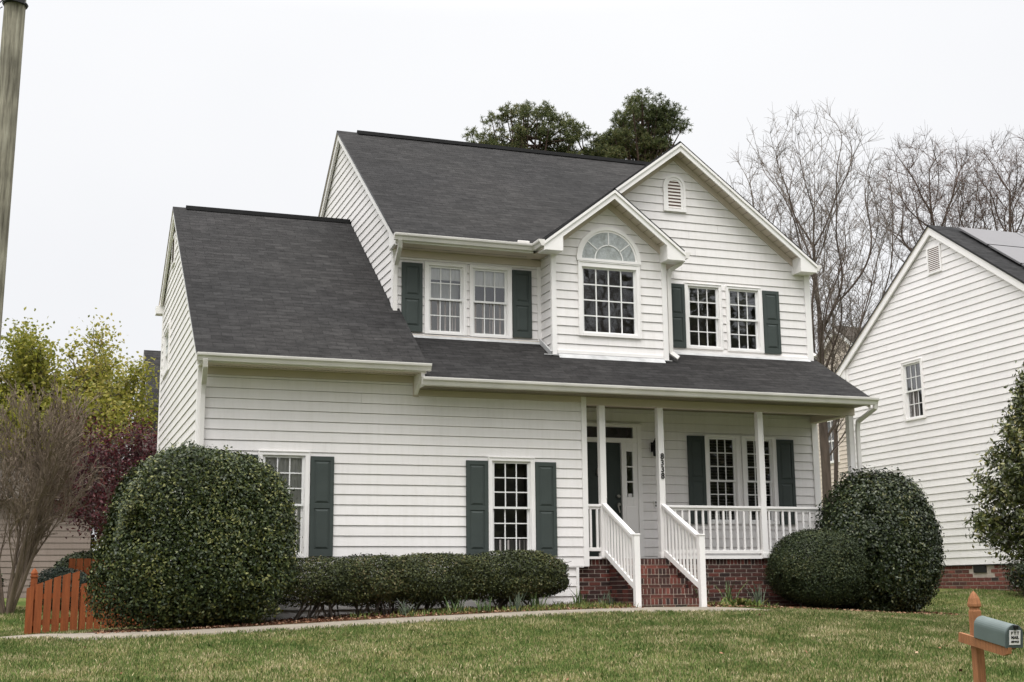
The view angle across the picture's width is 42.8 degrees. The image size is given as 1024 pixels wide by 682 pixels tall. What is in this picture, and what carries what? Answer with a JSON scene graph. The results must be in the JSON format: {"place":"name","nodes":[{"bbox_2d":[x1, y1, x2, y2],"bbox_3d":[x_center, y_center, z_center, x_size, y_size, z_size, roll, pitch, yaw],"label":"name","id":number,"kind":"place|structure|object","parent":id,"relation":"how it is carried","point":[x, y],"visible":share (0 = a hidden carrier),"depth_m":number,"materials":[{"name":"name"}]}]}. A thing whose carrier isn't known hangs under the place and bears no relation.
{"place":"outdoors","nodes":[
{"label":"outdoors","id":0,"kind":"place"},
{"bbox_2d":[0,588,1023,681],"bbox_3d":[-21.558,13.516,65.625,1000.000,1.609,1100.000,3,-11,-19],"label":"ground","id":1,"kind":"structure","parent":0,"point":[21,602],"depth_m":15.56,"materials":[{"name":"green plant"}]},
{"bbox_2d":[0,0,28,341],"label":"utility pole","id":2,"kind":"object","parent":1,"relation":"on","point":[12,37],"visible":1,"depth_m":15.71,"materials":[{"name":"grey wood"}]},
{"bbox_2d":[0,433,96,597],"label":"house","id":3,"kind":"structure","parent":1,"relation":"on","point":[58,545],"depth_m":35.29,"materials":[{"name":"beige"}]},
{"bbox_2d":[0,371,111,613],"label":"crape myrtle","id":4,"kind":"object","parent":1,"relation":"on","point":[38,501],"visible":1,"depth_m":25.20,"materials":[{"name":"brown plant"}]},
{"bbox_2d":[29,566,93,609],"bbox_3d":[-8.952,4.965,26.015,1.311,0.954,1.073,3,-11,-19],"label":"shrub","id":5,"kind":"object","parent":1,"relation":"on","point":[47,574],"visible":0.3,"depth_m":25.81,"materials":[{"name":"green plant"}]},
{"bbox_2d":[52,550,104,591],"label":"shrub","id":6,"kind":"object","parent":1,"relation":"on","point":[83,555],"visible":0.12,"depth_m":29.14,"materials":[{"name":"green plant"}]},
{"bbox_2d":[0,307,159,546],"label":"tree","id":7,"kind":"object","parent":1,"relation":"on","point":[30,364],"visible":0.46,"depth_m":39.19,"materials":[{"name":"green plant"}]},
{"bbox_2d":[69,558,104,607],"bbox_3d":[-8.215,5.101,27.352,2.080,1.070,0.062,3,-11,-19],"label":"picket fence","id":8,"kind":"object","parent":1,"relation":"on","point":[79,564],"visible":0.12,"depth_m":27.14,"materials":[{"name":"brown wood"}]},
{"bbox_2d":[24,568,155,634],"bbox_3d":[-6.468,4.132,20.556,2.236,1.100,0.172,3,-11,-19],"label":"picket fence","id":9,"kind":"object","parent":1,"relation":"on","point":[35,596],"visible":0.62,"depth_m":20.27,"materials":[{"name":"brown wood"}]},
{"bbox_2d":[27,396,157,550],"bbox_3d":[-8.618,3.705,30.205,5.029,4.655,6.078,3,-11,-19],"label":"plum tree","id":10,"kind":"object","parent":1,"relation":"on","point":[98,495],"visible":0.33,"depth_m":29.14,"materials":[{"name":"purple plant"}]},
{"bbox_2d":[90,528,102,562],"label":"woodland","id":11,"kind":"object","parent":1,"relation":"on","point":[95,547],"depth_m":97.75,"materials":[{"name":"green plant"}]},
{"bbox_2d":[135,350,160,458],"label":"house","id":12,"kind":"structure","parent":1,"relation":"on","point":[149,354],"depth_m":44.62,"materials":[{"name":"beige"}]},
{"bbox_2d":[86,603,643,633],"bbox_3d":[-2.173,4.263,19.902,8.480,0.387,2.085,3,-11,-19],"label":"mulch bed","id":13,"kind":"object","parent":1,"relation":"on","point":[332,620],"visible":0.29,"depth_m":19.19,"materials":[{"name":"brown plant"}]},
{"bbox_2d":[78,439,303,629],"bbox_3d":[-4.623,2.854,18.987,3.146,2.737,1.687,3,-11,-19],"label":"shrub","id":14,"kind":"object","parent":13,"relation":"on","point":[191,583],"visible":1,"depth_m":18.48,"materials":[{"name":"green plant"}]},
{"bbox_2d":[263,555,371,620],"bbox_3d":[-2.927,3.726,19.547,1.736,1.020,0.947,3,-11,-19],"label":"shrub","id":15,"kind":"object","parent":13,"relation":"on","point":[318,568],"visible":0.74,"depth_m":19.36,"materials":[{"name":"green plant"}]},
{"bbox_2d":[318,553,429,615],"bbox_3d":[-2.097,3.735,19.869,1.840,1.016,0.965,3,-11,-19],"label":"shrub","id":16,"kind":"object","parent":13,"relation":"on","point":[377,594],"visible":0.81,"depth_m":19.61,"materials":[{"name":"green plant"}]},
{"bbox_2d":[396,600,419,615],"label":"bulb plant","id":17,"kind":"object","parent":13,"relation":"on","point":[404,609],"visible":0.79,"depth_m":19.42,"materials":[{"name":"green plant"}]},
{"bbox_2d":[375,552,488,612],"bbox_3d":[-1.188,3.751,20.142,1.790,0.997,0.995,3,-11,-19],"label":"shrub","id":18,"kind":"object","parent":13,"relation":"on","point":[436,587],"visible":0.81,"depth_m":19.90,"materials":[{"name":"green plant"}]},
{"bbox_2d":[444,594,467,612],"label":"bulb plant","id":19,"kind":"object","parent":13,"relation":"on","point":[455,609],"visible":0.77,"depth_m":19.66,"materials":[{"name":"green plant"}]},
{"bbox_2d":[472,597,491,612],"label":"bulb plant","id":20,"kind":"object","parent":13,"relation":"on","point":[479,608],"visible":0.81,"depth_m":19.73,"materials":[{"name":"green plant"}]},
{"bbox_2d":[456,548,571,608],"bbox_3d":[0.028,3.788,20.620,2.009,1.023,0.963,3,-11,-19],"label":"shrub","id":21,"kind":"object","parent":13,"relation":"on","point":[502,582],"visible":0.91,"depth_m":20.33,"materials":[{"name":"green plant"}]},
{"bbox_2d":[509,592,526,610],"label":"bulb plant","id":22,"kind":"object","parent":13,"relation":"on","point":[517,599],"visible":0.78,"depth_m":19.94,"materials":[{"name":"green plant"}]},
{"bbox_2d":[529,593,549,610],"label":"bulb plant","id":23,"kind":"object","parent":13,"relation":"on","point":[533,604],"visible":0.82,"depth_m":19.98,"materials":[{"name":"green plant"}]},
{"bbox_2d":[339,599,778,619],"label":"weeds","id":24,"kind":"object","parent":13,"relation":"on","point":[556,606],"visible":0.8,"depth_m":20.03,"materials":[{"name":"green plant"}]},
{"bbox_2d":[572,590,588,603],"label":"bulb plant","id":25,"kind":"object","parent":13,"relation":"on","point":[579,596],"visible":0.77,"depth_m":20.98,"materials":[{"name":"green plant"}]},
{"bbox_2d":[598,591,615,604],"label":"bulb plant","id":26,"kind":"object","parent":13,"relation":"on","point":[610,598],"visible":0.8,"depth_m":21.14,"materials":[{"name":"green plant"}]},
{"bbox_2d":[2,607,765,639],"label":"walkway","id":27,"kind":"structure","parent":1,"relation":"on","point":[288,626],"depth_m":18.60,"materials":[{"name":"concrete"}]},
{"bbox_2d":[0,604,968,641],"bbox_3d":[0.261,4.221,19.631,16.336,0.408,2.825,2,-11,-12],"label":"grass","id":28,"kind":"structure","parent":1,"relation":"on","point":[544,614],"depth_m":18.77,"materials":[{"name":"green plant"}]},
{"bbox_2d":[154,130,878,621],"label":"house","id":29,"kind":"structure","parent":1,"relation":"on","point":[600,376],"depth_m":23.26,"materials":[{"name":"white"}]},
{"bbox_2d":[162,322,170,378],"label":"window","id":30,"kind":"structure","parent":29,"relation":"in","point":[166,339],"depth_m":26.31,"materials":[{"name":"plastic"}]},
{"bbox_2d":[258,450,309,557],"bbox_3d":[-3.560,2.532,20.248,0.808,1.652,0.146,3,-11,-19],"label":"window","id":31,"kind":"structure","parent":29,"relation":"in","point":[294,466],"depth_m":20.36,"materials":[{"name":"plastic"}]},
{"bbox_2d":[424,261,466,335],"bbox_3d":[-1.229,-0.724,23.299,0.780,1.305,0.346,3,-11,-19],"label":"window","id":32,"kind":"structure","parent":29,"relation":"in","point":[445,284],"depth_m":23.23,"materials":[{"name":"glass"}]},
{"bbox_2d":[469,264,511,338],"bbox_3d":[-0.431,-0.679,23.580,0.795,1.315,0.346,3,-11,-19],"label":"window","id":33,"kind":"structure","parent":29,"relation":"in","point":[490,293],"depth_m":23.51,"materials":[{"name":"glass"}]},
{"bbox_2d":[488,456,535,555],"bbox_3d":[-0.053,2.756,21.585,0.815,1.645,0.346,3,-11,-19],"label":"window","id":34,"kind":"structure","parent":29,"relation":"in","point":[511,480],"depth_m":21.65,"materials":[{"name":"glass"}]},
{"bbox_2d":[587,442,622,555],"bbox_3d":[1.531,2.841,23.361,0.955,2.070,0.090,3,-11,-19],"label":"door","id":35,"kind":"structure","parent":29,"relation":"in","point":[613,468],"depth_m":23.49,"materials":[{"name":"green metal"}]},
{"bbox_2d":[576,227,640,264],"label":"window","id":36,"kind":"structure","parent":29,"relation":"in","point":[601,244],"depth_m":23.80,"materials":[{"name":"white glass"}]},
{"bbox_2d":[577,260,641,338],"bbox_3d":[1.702,-0.709,23.797,1.225,1.375,0.446,3,-11,-19],"label":"window","id":37,"kind":"structure","parent":29,"relation":"in","point":[609,294],"depth_m":23.91,"materials":[{"name":"glass"}]},
{"bbox_2d":[683,282,723,349],"bbox_3d":[3.586,-0.442,24.880,0.790,1.270,0.346,3,-11,-19],"label":"window","id":38,"kind":"structure","parent":29,"relation":"in","point":[703,302],"depth_m":24.93,"materials":[{"name":"glass"}]},
{"bbox_2d":[703,434,742,523],"bbox_3d":[3.881,2.596,24.399,0.745,1.655,0.346,3,-11,-19],"label":"window","id":39,"kind":"structure","parent":29,"relation":"in","point":[722,452],"depth_m":24.43,"materials":[{"name":"glass"}]},
{"bbox_2d":[725,285,764,352],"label":"window","id":40,"kind":"structure","parent":29,"relation":"in","point":[744,308],"depth_m":25.20,"materials":[{"name":"glass"}]},
{"bbox_2d":[740,436,779,524],"bbox_3d":[4.612,2.640,24.655,0.735,1.650,0.346,3,-11,-19],"label":"window","id":41,"kind":"structure","parent":29,"relation":"in","point":[748,447],"depth_m":24.64,"materials":[{"name":"glass"}]},
{"bbox_2d":[84,613,961,680],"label":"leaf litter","id":42,"kind":"object","parent":1,"relation":"on","point":[670,629],"visible":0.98,"depth_m":15.63,"materials":[{"name":"brown plant"}]},
{"bbox_2d":[462,100,586,151],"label":"pine tree","id":43,"kind":"object","parent":1,"relation":"on","point":[523,136],"visible":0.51,"depth_m":64.30,"materials":[{"name":"green plant"}]},
{"bbox_2d":[557,123,619,158],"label":"pine tree","id":44,"kind":"object","parent":1,"relation":"on","point":[593,149],"visible":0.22,"depth_m":64.55,"materials":[{"name":"green plant"}]},
{"bbox_2d":[596,86,693,161],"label":"pine tree","id":45,"kind":"object","parent":1,"relation":"on","point":[644,141],"visible":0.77,"depth_m":64.24,"materials":[{"name":"green plant"}]},
{"bbox_2d":[726,98,915,516],"bbox_3d":[9.281,-0.147,39.615,5.958,15.159,5.573,-2,-11,9],"label":"bare tree","id":46,"kind":"object","parent":1,"relation":"on","point":[824,433],"visible":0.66,"depth_m":39.81,"materials":[{"name":"brown plant"}]},
{"bbox_2d":[815,327,861,505],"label":"house","id":47,"kind":"structure","parent":1,"relation":"on","point":[842,458],"depth_m":49.58,"materials":[{"name":"beige"}]},
{"bbox_2d":[827,420,839,463],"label":"window","id":48,"kind":"structure","parent":47,"relation":"in","point":[828,422],"depth_m":49.83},
{"bbox_2d":[811,240,878,493],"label":"bare tree","id":49,"kind":"object","parent":1,"relation":"on","point":[835,432],"visible":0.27,"depth_m":42.28,"materials":[{"name":"brown plant"}]},
{"bbox_2d":[835,225,1023,591],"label":"house","id":50,"kind":"structure","parent":1,"relation":"on","point":[935,352],"depth_m":29.60,"materials":[{"name":"white wood"}]},
{"bbox_2d":[900,358,925,421],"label":"window","id":51,"kind":"structure","parent":50,"relation":"in","point":[912,377],"depth_m":30.85,"materials":[{"name":"glass"}]},
{"bbox_2d":[860,124,1006,261],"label":"bare tree","id":52,"kind":"object","parent":1,"relation":"on","point":[907,201],"visible":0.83,"depth_m":47.54,"materials":[{"name":"brown plant"}]},
{"bbox_2d":[937,125,1023,232],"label":"bare tree","id":53,"kind":"object","parent":1,"relation":"on","point":[1011,219],"visible":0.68,"depth_m":47.96,"materials":[{"name":"brown plant"}]},
{"bbox_2d":[958,591,1022,681],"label":"mailbox","id":54,"kind":"object","parent":1,"relation":"on","point":[999,637],"visible":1,"depth_m":11.73,"materials":[{"name":"brown wood"}]},
{"bbox_2d":[962,360,1023,597],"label":"holly tree","id":55,"kind":"object","parent":1,"relation":"on","point":[1012,478],"visible":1,"depth_m":18.20,"materials":[{"name":"green plant"}]},
{"bbox_2d":[998,554,1023,596],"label":"shrub","id":56,"kind":"object","parent":1,"relation":"on","point":[1019,583],"visible":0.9,"depth_m":26.33,"materials":[{"name":"green plant"}]},
{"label":"mulch bed","id":57,"kind":"structure","parent":1,"relation":"on","visible":0},
{"bbox_2d":[713,579,747,603],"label":"bulb plant","id":58,"kind":"object","parent":57,"relation":"on","point":[728,596],"visible":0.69,"depth_m":22.05,"materials":[{"name":"green plant"}]},
{"bbox_2d":[720,597,764,605],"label":"leafy plant","id":59,"kind":"object","parent":57,"relation":"on","point":[739,601],"visible":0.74,"depth_m":21.64,"materials":[{"name":"green plant"}]},
{"bbox_2d":[742,581,766,605],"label":"bulb plant","id":60,"kind":"object","parent":57,"relation":"on","point":[758,597],"visible":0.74,"depth_m":22.30,"materials":[{"name":"green plant"}]},
{"bbox_2d":[762,527,873,608],"bbox_3d":[5.298,3.953,22.497,1.970,1.480,1.258,3,-11,-19],"label":"shrub","id":61,"kind":"object","parent":57,"relation":"on","point":[786,563],"visible":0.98,"depth_m":22.11,"materials":[{"name":"green plant"}]},
{"bbox_2d":[707,603,963,615],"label":"leaf litter","id":62,"kind":"object","parent":57,"relation":"on","point":[721,605],"visible":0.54,"depth_m":21.96,"materials":[{"name":"brown plant"}]},
{"bbox_2d":[808,464,948,613],"bbox_3d":[6.560,3.554,23.239,2.523,2.744,1.612,3,-11,-19],"label":"shrub","id":63,"kind":"object","parent":57,"relation":"on","point":[896,531],"visible":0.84,"depth_m":22.75,"materials":[{"name":"green plant"}]},
{"bbox_2d":[0,0,1023,550],"label":"sky","id":64,"kind":"structure","parent":0,"point":[131,112],"materials":[{"name":"white"}]}
]}

